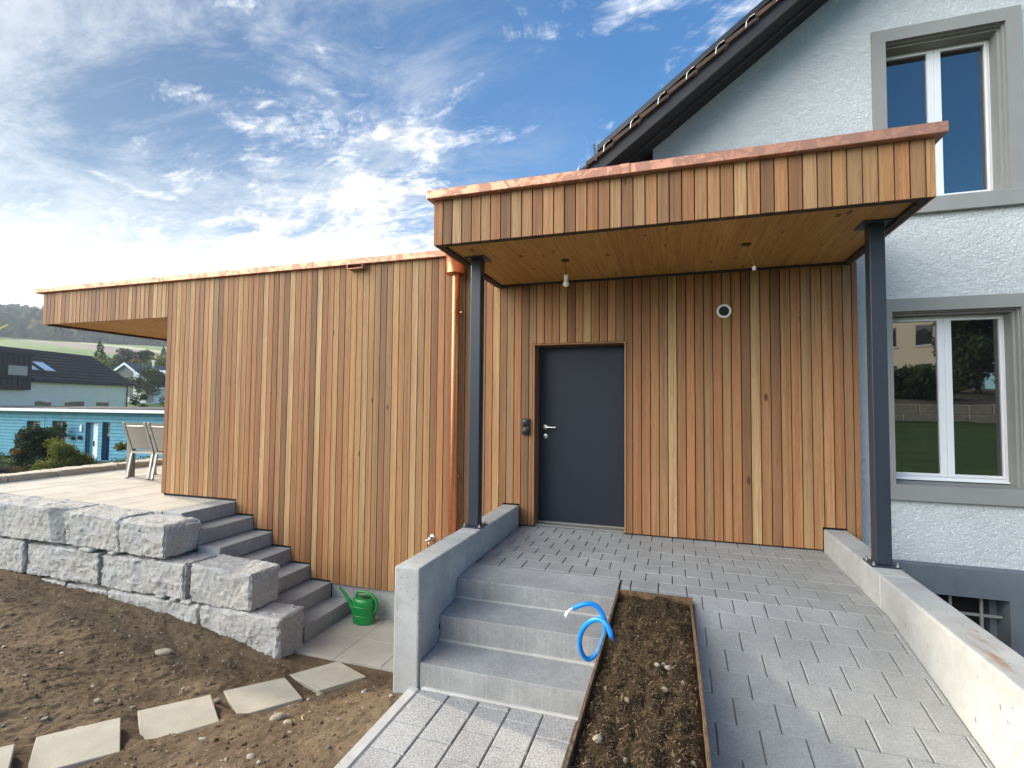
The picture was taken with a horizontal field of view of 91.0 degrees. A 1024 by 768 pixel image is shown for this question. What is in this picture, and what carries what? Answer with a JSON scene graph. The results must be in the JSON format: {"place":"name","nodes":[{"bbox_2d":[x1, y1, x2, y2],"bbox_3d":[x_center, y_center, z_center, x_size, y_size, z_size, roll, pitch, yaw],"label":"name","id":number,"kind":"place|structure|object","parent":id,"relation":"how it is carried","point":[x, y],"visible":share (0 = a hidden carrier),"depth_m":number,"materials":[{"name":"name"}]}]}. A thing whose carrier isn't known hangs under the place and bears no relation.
{"place":"outdoors","nodes":[
{"label":"outdoors","id":0,"kind":"place"},
{"bbox_2d":[0,346,135,406],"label":"tiled house","id":1,"kind":"structure","parent":0,"point":[30,377],"depth_m":45.53,"materials":[{"name":"tile"}]},
{"bbox_2d":[35,401,50,405],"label":"window","id":2,"kind":"structure","parent":1,"relation":"in","point":[37,403],"depth_m":43.32,"materials":[{"name":"grey glass"}]},
{"bbox_2d":[65,401,83,405],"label":"window","id":3,"kind":"structure","parent":1,"relation":"in","point":[67,403],"depth_m":46.24,"materials":[{"name":"grey glass"}]},
{"bbox_2d":[96,401,108,405],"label":"window","id":4,"kind":"structure","parent":1,"relation":"in","point":[98,403],"depth_m":49.20,"materials":[{"name":"grey glass"}]},
{"bbox_2d":[0,337,166,464],"bbox_3d":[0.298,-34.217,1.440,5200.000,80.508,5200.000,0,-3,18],"label":"terrain","id":5,"kind":"structure","parent":0,"point":[74,347],"depth_m":224.67,"materials":[{"name":"green plant"}]},
{"bbox_2d":[0,406,163,461],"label":"blue bungalow","id":6,"kind":"object","parent":5,"relation":"on","point":[100,430],"visible":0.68,"depth_m":28.71,"materials":[{"name":"blue wood"}]},
{"bbox_2d":[32,421,40,431],"bbox_3d":[-28.478,2.740,30.247,1.220,1.045,0.100,0,-3,18],"label":"window","id":7,"kind":"structure","parent":6,"relation":"in","point":[36,422],"depth_m":30.31,"materials":[{"name":"grey glass"}]},
{"bbox_2d":[53,412,68,436],"bbox_3d":[-25.752,2.350,28.683,0.656,1.600,0.831,0,-3,18],"label":"hanging basket","id":8,"kind":"object","parent":6,"relation":"hanging from","point":[63,429],"visible":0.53,"depth_m":28.66,"materials":[{"name":"green plant"}]},
{"bbox_2d":[56,421,66,442],"bbox_3d":[-26.301,3.239,29.548,1.250,2.125,0.100,0,-3,18],"label":"window","id":9,"kind":"structure","parent":6,"relation":"in","point":[60,423],"depth_m":29.61,"materials":[{"name":"grey glass"}]},
{"bbox_2d":[93,423,97,458],"bbox_3d":[-23.585,3.255,28.635,0.700,2.065,0.120,0,-3,18],"label":"door","id":10,"kind":"structure","parent":6,"relation":"in","point":[95,437],"depth_m":28.68,"materials":[{"name":"white"}]},
{"bbox_2d":[107,422,109,435],"bbox_3d":[-22.622,2.556,28.373,0.620,0.795,0.110,0,-3,18],"label":"window","id":11,"kind":"structure","parent":6,"relation":"in","point":[108,427],"depth_m":28.38,"materials":[{"name":"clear glass"}]},
{"bbox_2d":[0,303,166,345],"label":"forest","id":12,"kind":"object","parent":5,"relation":"on","point":[25,321],"visible":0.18,"depth_m":321.77,"materials":[{"name":"green plant"}]},
{"bbox_2d":[93,340,109,365],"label":"tree","id":13,"kind":"object","parent":5,"relation":"on","point":[101,351],"visible":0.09,"depth_m":91.24,"materials":[{"name":"green plant"}]},
{"bbox_2d":[95,356,129,387],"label":"tree","id":14,"kind":"object","parent":5,"relation":"on","point":[106,363],"visible":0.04,"depth_m":76.62,"materials":[{"name":"green plant"}]},
{"bbox_2d":[107,356,127,369],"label":"tree","id":15,"kind":"object","parent":5,"relation":"on","point":[112,365],"visible":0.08,"depth_m":95.15,"materials":[{"name":"green plant"}]},
{"bbox_2d":[110,348,133,367],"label":"tree","id":16,"kind":"object","parent":5,"relation":"on","point":[121,354],"visible":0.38,"depth_m":104.04,"materials":[{"name":"green plant"}]},
{"bbox_2d":[128,358,142,363],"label":"tree","id":17,"kind":"object","parent":5,"relation":"on","point":[134,360],"visible":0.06,"depth_m":96.54,"materials":[{"name":"green plant"}]},
{"bbox_2d":[128,394,150,406],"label":"shrub","id":18,"kind":"object","parent":5,"relation":"on","point":[133,400],"visible":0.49,"depth_m":45.01,"materials":[{"name":"green plant"}]},
{"bbox_2d":[114,360,165,403],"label":"gabled house","id":19,"kind":"structure","parent":5,"relation":"on","point":[125,370],"depth_m":84.17,"materials":[{"name":"white paint"}]},
{"bbox_2d":[129,350,154,364],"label":"tree","id":20,"kind":"object","parent":5,"relation":"on","point":[143,354],"visible":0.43,"depth_m":101.11,"materials":[{"name":"green plant"}]},
{"bbox_2d":[128,365,165,395],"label":"tree","id":21,"kind":"object","parent":5,"relation":"on","point":[156,378],"visible":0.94,"depth_m":83.32,"materials":[{"name":"green plant"}]},
{"bbox_2d":[137,353,165,365],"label":"tree","id":22,"kind":"object","parent":5,"relation":"on","point":[160,361],"visible":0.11,"depth_m":98.52,"materials":[{"name":"green plant"}]},
{"bbox_2d":[158,394,164,406],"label":"shrub","id":23,"kind":"object","parent":5,"relation":"on","point":[160,400],"visible":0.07,"depth_m":45.68,"materials":[{"name":"green plant"}]},
{"bbox_2d":[161,346,165,357],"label":"tree","id":24,"kind":"object","parent":5,"relation":"on","point":[163,351],"visible":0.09,"depth_m":131.59,"materials":[{"name":"green plant"}]},
{"bbox_2d":[0,465,216,513],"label":"terrace","id":25,"kind":"structure","parent":0,"point":[137,491],"depth_m":7.58,"materials":[{"name":"stone paving slabs"}]},
{"bbox_2d":[122,422,162,479],"bbox_3d":[-6.418,1.162,8.926,0.550,0.988,0.639,0,-3,18],"label":"garden chair","id":26,"kind":"object","parent":25,"relation":"on","point":[138,436],"visible":0.74,"depth_m":8.71,"materials":[{"name":"metal"}]},
{"bbox_2d":[147,422,163,479],"bbox_3d":[-5.844,1.159,8.734,0.550,0.988,0.639,0,-3,18],"label":"garden chair","id":27,"kind":"object","parent":25,"relation":"on","point":[156,431],"visible":0.28,"depth_m":8.57,"materials":[{"name":"metal"}]},
{"bbox_2d":[34,250,861,618],"bbox_3d":[-1.495,0.861,8.838,11.552,4.668,5.621,0,-3,18],"label":"timber annex","id":28,"kind":"object","parent":25,"relation":"on","point":[316,416],"visible":0.88,"depth_m":5.74,"materials":[{"name":"brown wood"}]},
{"bbox_2d":[540,347,623,526],"bbox_3d":[0.770,0.569,5.603,0.932,1.947,0.110,0,-3,18],"label":"door","id":29,"kind":"structure","parent":28,"relation":"in","point":[582,464],"depth_m":5.60,"materials":[{"name":"black metal"}]},
{"bbox_2d":[426,120,948,287],"bbox_3d":[1.251,-1.375,4.461,3.617,0.462,1.656,0,-3,18],"label":"entrance canopy","id":30,"kind":"object","parent":28,"relation":"attached to","point":[814,202],"visible":0.98,"depth_m":3.84,"materials":[{"name":"brown wood"}]},
{"bbox_2d":[562,259,568,286],"bbox_3d":[0.501,-1.037,4.721,0.076,0.256,0.076,0,-3,18],"label":"pendant lamp","id":31,"kind":"object","parent":30,"relation":"hanging from","point":[565,283],"visible":1,"depth_m":4.70,"materials":[{"name":"white glass"}]},
{"bbox_2d":[741,243,755,270],"bbox_3d":[1.974,-1.061,4.201,0.110,0.227,0.076,-1,-3,39],"label":"pendant lamp","id":32,"kind":"object","parent":30,"relation":"hanging from","point":[748,244],"visible":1,"depth_m":4.20,"materials":[{"name":"white glass"}]},
{"bbox_2d":[126,433,150,476],"bbox_3d":[-5.695,1.286,9.083,2.200,0.765,0.980,0,-3,18],"label":"garden chair","id":33,"kind":"object","parent":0,"point":[132,472],"visible":0.1,"depth_m":8.96,"materials":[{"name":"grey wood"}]},
{"bbox_2d":[0,569,402,767],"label":"soil","id":34,"kind":"structure","parent":0,"point":[27,732],"depth_m":4.23,"materials":[{"name":"brown soil"}]},
{"bbox_2d":[0,744,14,767],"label":"stepping slab","id":35,"kind":"structure","parent":34,"relation":"on","point":[6,754],"depth_m":3.12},
{"bbox_2d":[0,536,39,572],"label":"granite block","id":36,"kind":"structure","parent":34,"relation":"on","point":[14,554],"depth_m":6.34,"materials":[{"name":"grey stone"}]},
{"bbox_2d":[0,493,99,543],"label":"granite block","id":37,"kind":"structure","parent":36,"relation":"on","point":[38,518],"depth_m":6.29,"materials":[{"name":"grey stone"}]},
{"bbox_2d":[40,667,72,670],"bbox_3d":[-3.882,2.438,4.295,0.226,0.052,0.019,2,-3,-27],"label":"twig","id":38,"kind":"object","parent":34,"relation":"on","point":[55,667],"visible":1,"depth_m":4.29,"materials":[{"name":"brown plant"}]},
{"bbox_2d":[42,577,75,585],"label":"granite block","id":39,"kind":"structure","parent":34,"relation":"on","point":[55,580],"depth_m":6.11,"materials":[{"name":"grey stone"}]},
{"bbox_2d":[28,718,120,767],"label":"stepping slab","id":40,"kind":"structure","parent":34,"relation":"on","point":[80,746],"depth_m":3.31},
{"bbox_2d":[67,581,112,595],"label":"granite block","id":41,"kind":"structure","parent":34,"relation":"on","point":[100,589],"depth_m":5.96,"materials":[{"name":"grey stone"}]},
{"bbox_2d":[26,541,108,584],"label":"granite block","id":42,"kind":"structure","parent":41,"relation":"on","point":[64,562],"depth_m":6.05,"materials":[{"name":"grey stone"}]},
{"bbox_2d":[79,546,100,552],"bbox_3d":[-5.022,1.966,5.992,0.218,0.057,0.155,0,-3,18],"label":"stone chip","id":43,"kind":"object","parent":42,"relation":"on","point":[87,549],"visible":0.73,"depth_m":5.94,"materials":[{"name":"stone"}]},
{"bbox_2d":[93,698,101,702],"bbox_3d":[-3.230,2.469,3.920,0.061,0.032,0.042,0,-3,18],"label":"pebble","id":44,"kind":"object","parent":34,"relation":"on","point":[98,700],"visible":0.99,"depth_m":3.91,"materials":[{"name":"beige stone"}]},
{"bbox_2d":[108,589,204,623],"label":"granite block","id":45,"kind":"structure","parent":34,"relation":"on","point":[184,612],"depth_m":5.55,"materials":[{"name":"grey stone"}]},
{"bbox_2d":[101,551,216,599],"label":"granite block","id":46,"kind":"structure","parent":45,"relation":"on","point":[169,576],"depth_m":5.66,"materials":[{"name":"grey stone"}]},
{"bbox_2d":[64,503,153,552],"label":"granite block","id":47,"kind":"structure","parent":46,"relation":"on","point":[97,526],"depth_m":5.98,"materials":[{"name":"grey stone"}]},
{"bbox_2d":[107,551,121,554],"bbox_3d":[-4.621,1.963,5.869,0.124,0.045,0.133,0,-3,18],"label":"stone chip","id":48,"kind":"object","parent":46,"relation":"on","point":[112,553],"visible":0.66,"depth_m":5.82,"materials":[{"name":"stone"}]},
{"bbox_2d":[119,514,200,558],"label":"granite block","id":49,"kind":"structure","parent":46,"relation":"on","point":[162,536],"depth_m":5.72,"materials":[{"name":"grey stone"}]},
{"bbox_2d":[155,594,168,598],"bbox_3d":[-3.884,2.361,5.615,0.137,0.048,0.128,0,-3,18],"label":"stone chip","id":50,"kind":"object","parent":45,"relation":"on","point":[160,596],"visible":0.6,"depth_m":5.56,"materials":[{"name":"stone"}]},
{"bbox_2d":[180,597,194,605],"bbox_3d":[-3.520,2.376,5.499,0.164,0.056,0.150,0,-3,18],"label":"stone chip","id":51,"kind":"object","parent":45,"relation":"on","point":[187,601],"visible":0.75,"depth_m":5.44,"materials":[{"name":"stone"}]},
{"bbox_2d":[155,648,172,655],"bbox_3d":[-3.317,2.557,4.788,0.164,0.061,0.091,1,-2,-3],"label":"pebble","id":52,"kind":"object","parent":34,"relation":"on","point":[162,651],"visible":1,"depth_m":4.77,"materials":[{"name":"beige stone"}]},
{"bbox_2d":[138,695,218,739],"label":"stepping slab","id":53,"kind":"structure","parent":34,"relation":"on","point":[184,716],"depth_m":3.78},
{"bbox_2d":[214,698,221,702],"bbox_3d":[-2.410,2.595,4.118,0.067,0.038,0.051,0,-3,18],"label":"pebble","id":54,"kind":"object","parent":34,"relation":"on","point":[217,700],"visible":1,"depth_m":4.11,"materials":[{"name":"beige stone"}]},
{"bbox_2d":[246,753,255,758],"bbox_3d":[-1.529,2.184,2.945,0.058,0.034,0.040,0,-3,18],"label":"pebble","id":55,"kind":"object","parent":34,"relation":"on","point":[250,755],"visible":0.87,"depth_m":2.94,"materials":[{"name":"beige stone"}]},
{"bbox_2d":[200,601,303,658],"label":"granite block","id":56,"kind":"structure","parent":34,"relation":"on","point":[274,629],"depth_m":5.21,"materials":[{"name":"grey stone"}]},
{"bbox_2d":[190,554,279,612],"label":"granite block","id":57,"kind":"structure","parent":56,"relation":"on","point":[232,582],"depth_m":5.35,"materials":[{"name":"grey stone"}]},
{"bbox_2d":[223,678,302,712],"bbox_3d":[-2.112,2.651,4.260,0.560,0.045,0.463,2,-3,-32],"label":"stepping slab","id":58,"kind":"object","parent":34,"relation":"on","point":[271,695],"depth_m":4.23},
{"bbox_2d":[270,712,287,720],"bbox_3d":[-1.703,2.439,3.672,0.119,0.061,0.079,3,-3,-41],"label":"pebble","id":59,"kind":"object","parent":34,"relation":"on","point":[279,715],"visible":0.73,"depth_m":3.65,"materials":[{"name":"beige stone"}]},
{"bbox_2d":[290,661,365,692],"bbox_3d":[-1.721,2.743,4.696,0.582,0.045,0.428,-1,-3,38],"label":"stepping slab","id":60,"kind":"object","parent":34,"relation":"on","point":[333,676],"depth_m":4.66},
{"bbox_2d":[293,613,393,671],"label":"pavement","id":61,"kind":"structure","parent":0,"point":[346,639],"depth_m":5.39,"materials":[{"name":"concrete"}]},
{"bbox_2d":[163,500,350,642],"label":"garden stairs","id":62,"kind":"structure","parent":61,"relation":"on","point":[225,529],"depth_m":6.18,"materials":[{"name":"concrete"}]},
{"bbox_2d":[339,587,378,625],"bbox_3d":[-1.829,2.630,5.981,0.550,0.374,0.210,0,-3,18],"label":"watering can","id":63,"kind":"object","parent":61,"relation":"on","point":[364,608],"visible":1,"depth_m":5.88,"materials":[{"name":"green plastic"}]},
{"bbox_2d":[0,0,761,307],"label":"sky","id":64,"kind":"structure","parent":0,"point":[139,139],"materials":[{"name":"blue"}]},
{"bbox_2d":[350,689,576,767],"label":"path","id":65,"kind":"structure","parent":0,"point":[425,729],"depth_m":2.86,"materials":[{"name":"grey stone"}]},
{"bbox_2d":[334,686,577,767],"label":"path edging","id":66,"kind":"object","parent":65,"relation":"on","point":[361,746],"visible":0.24,"depth_m":3.08,"materials":[{"name":"grey concrete"}]},
{"bbox_2d":[419,563,619,716],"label":"entrance steps","id":67,"kind":"structure","parent":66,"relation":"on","point":[508,634],"depth_m":3.51,"materials":[{"name":"concrete"}]},
{"bbox_2d":[475,525,993,767],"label":"ramp pavement","id":68,"kind":"structure","parent":0,"point":[808,658],"depth_m":2.95,"materials":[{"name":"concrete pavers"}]},
{"bbox_2d":[393,504,518,693],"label":"concrete wall","id":69,"kind":"structure","parent":68,"relation":"on","point":[425,588],"depth_m":3.56,"materials":[{"name":"grey concrete"}]},
{"bbox_2d":[462,255,491,528],"bbox_3d":[-0.329,0.065,4.659,0.200,2.474,0.200,0,-3,18],"label":"steel post","id":70,"kind":"object","parent":69,"relation":"on","point":[476,397],"visible":1,"depth_m":4.62,"materials":[{"name":"grey metal"}]},
{"bbox_2d":[563,589,710,767],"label":"planting bed","id":71,"kind":"object","parent":68,"relation":"on","point":[651,724],"visible":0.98,"depth_m":2.34,"materials":[{"name":"soil"}]},
{"bbox_2d":[564,601,613,661],"bbox_3d":[0.524,1.566,3.115,0.223,0.348,0.432,2,-3,-25],"label":"cable conduit","id":72,"kind":"object","parent":71,"relation":"attached to","point":[602,619],"visible":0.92,"depth_m":3.13,"materials":[{"name":"blue plastic"}]},
{"bbox_2d":[593,734,602,743],"bbox_3d":[0.343,1.422,2.018,0.038,0.023,0.051,0,-3,18],"label":"pebble","id":73,"kind":"object","parent":71,"relation":"on","point":[598,737],"visible":0.98,"depth_m":2.01,"materials":[{"name":"beige stone"}]},
{"bbox_2d":[824,529,1023,767],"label":"concrete wall","id":74,"kind":"structure","parent":68,"relation":"on","point":[974,670],"depth_m":2.53,"materials":[{"name":"grey concrete"}]},
{"bbox_2d":[854,218,901,569],"bbox_3d":[2.674,0.057,3.676,0.200,2.490,0.200,0,-3,18],"label":"steel post","id":75,"kind":"object","parent":74,"relation":"on","point":[878,416],"visible":1,"depth_m":3.64,"materials":[{"name":"grey metal"}]},
{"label":"garden ground","id":76,"kind":"structure","parent":0,"visible":0},
{"bbox_2d":[0,452,13,472],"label":"bush","id":77,"kind":"object","parent":76,"relation":"on","point":[4,458],"visible":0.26,"depth_m":15.24,"materials":[{"name":"green plant"}]},
{"bbox_2d":[0,459,19,473],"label":"bush","id":78,"kind":"object","parent":76,"relation":"on","point":[5,469],"visible":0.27,"depth_m":14.38,"materials":[{"name":"green plant"}]},
{"bbox_2d":[0,448,25,472],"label":"bush","id":79,"kind":"object","parent":76,"relation":"on","point":[16,452],"visible":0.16,"depth_m":16.50,"materials":[{"name":"green plant"}]},
{"bbox_2d":[7,423,62,471],"bbox_3d":[-17.012,2.604,18.065,1.926,2.393,1.666,0,-3,18],"label":"bush","id":80,"kind":"object","parent":76,"relation":"on","point":[29,442],"visible":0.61,"depth_m":17.65,"materials":[{"name":"green plant"}]},
{"bbox_2d":[28,437,98,470],"bbox_3d":[-13.587,2.521,15.192,1.372,1.877,1.630,0,-3,18],"label":"bush","id":81,"kind":"object","parent":76,"relation":"on","point":[67,455],"visible":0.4,"depth_m":15.02,"materials":[{"name":"green plant"}]},
{"bbox_2d":[113,440,126,461],"bbox_3d":[-11.145,2.529,14.359,0.718,1.834,0.609,2,-3,-29],"label":"bush","id":82,"kind":"object","parent":76,"relation":"on","point":[120,446],"visible":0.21,"depth_m":14.35,"materials":[{"name":"green plant"}]},
{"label":"terrace fill","id":83,"kind":"structure","parent":0,"visible":0},
{"bbox_2d":[0,475,6,482],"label":"border stone","id":84,"kind":"object","parent":83,"relation":"on","point":[3,478],"visible":0.26,"depth_m":8.20,"materials":[{"name":"beige stone"}]},
{"bbox_2d":[0,469,57,481],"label":"border stone","id":85,"kind":"object","parent":83,"relation":"on","point":[28,475],"visible":0.22,"depth_m":8.58,"materials":[{"name":"beige stone"}]},
{"bbox_2d":[45,464,113,475],"bbox_3d":[-8.113,1.868,9.447,0.476,0.649,0.966,0,-3,18],"label":"border stone","id":86,"kind":"object","parent":83,"relation":"on","point":[71,470],"visible":0.33,"depth_m":9.34,"materials":[{"name":"beige stone"}]},
{"bbox_2d":[104,458,161,469],"bbox_3d":[-7.799,1.904,10.425,0.489,0.640,1.120,0,-3,18],"label":"border stone","id":87,"kind":"object","parent":83,"relation":"on","point":[138,463],"visible":0.26,"depth_m":10.29,"materials":[{"name":"beige stone"}]},
{"label":"ground","id":88,"kind":"structure","parent":0,"visible":0},
{"bbox_2d":[578,0,1023,656],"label":"rendered house","id":89,"kind":"structure","parent":88,"relation":"on","point":[764,72],"depth_m":4.77,"materials":[{"name":"white paint"}]},
{"bbox_2d":[870,4,1023,214],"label":"window","id":90,"kind":"structure","parent":89,"relation":"in","point":[966,71],"depth_m":4.81,"materials":[{"name":"white paint"}]},
{"bbox_2d":[886,293,1023,506],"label":"window","id":91,"kind":"structure","parent":89,"relation":"in","point":[956,363],"depth_m":4.72,"materials":[{"name":"white"}]},
{"bbox_2d":[936,594,1001,637],"bbox_3d":[4.011,2.163,4.713,0.825,0.515,0.260,0,-3,18],"label":"basement window","id":92,"kind":"structure","parent":89,"relation":"in","point":[983,612],"depth_m":4.63,"materials":[{"name":"black"}]}
]}

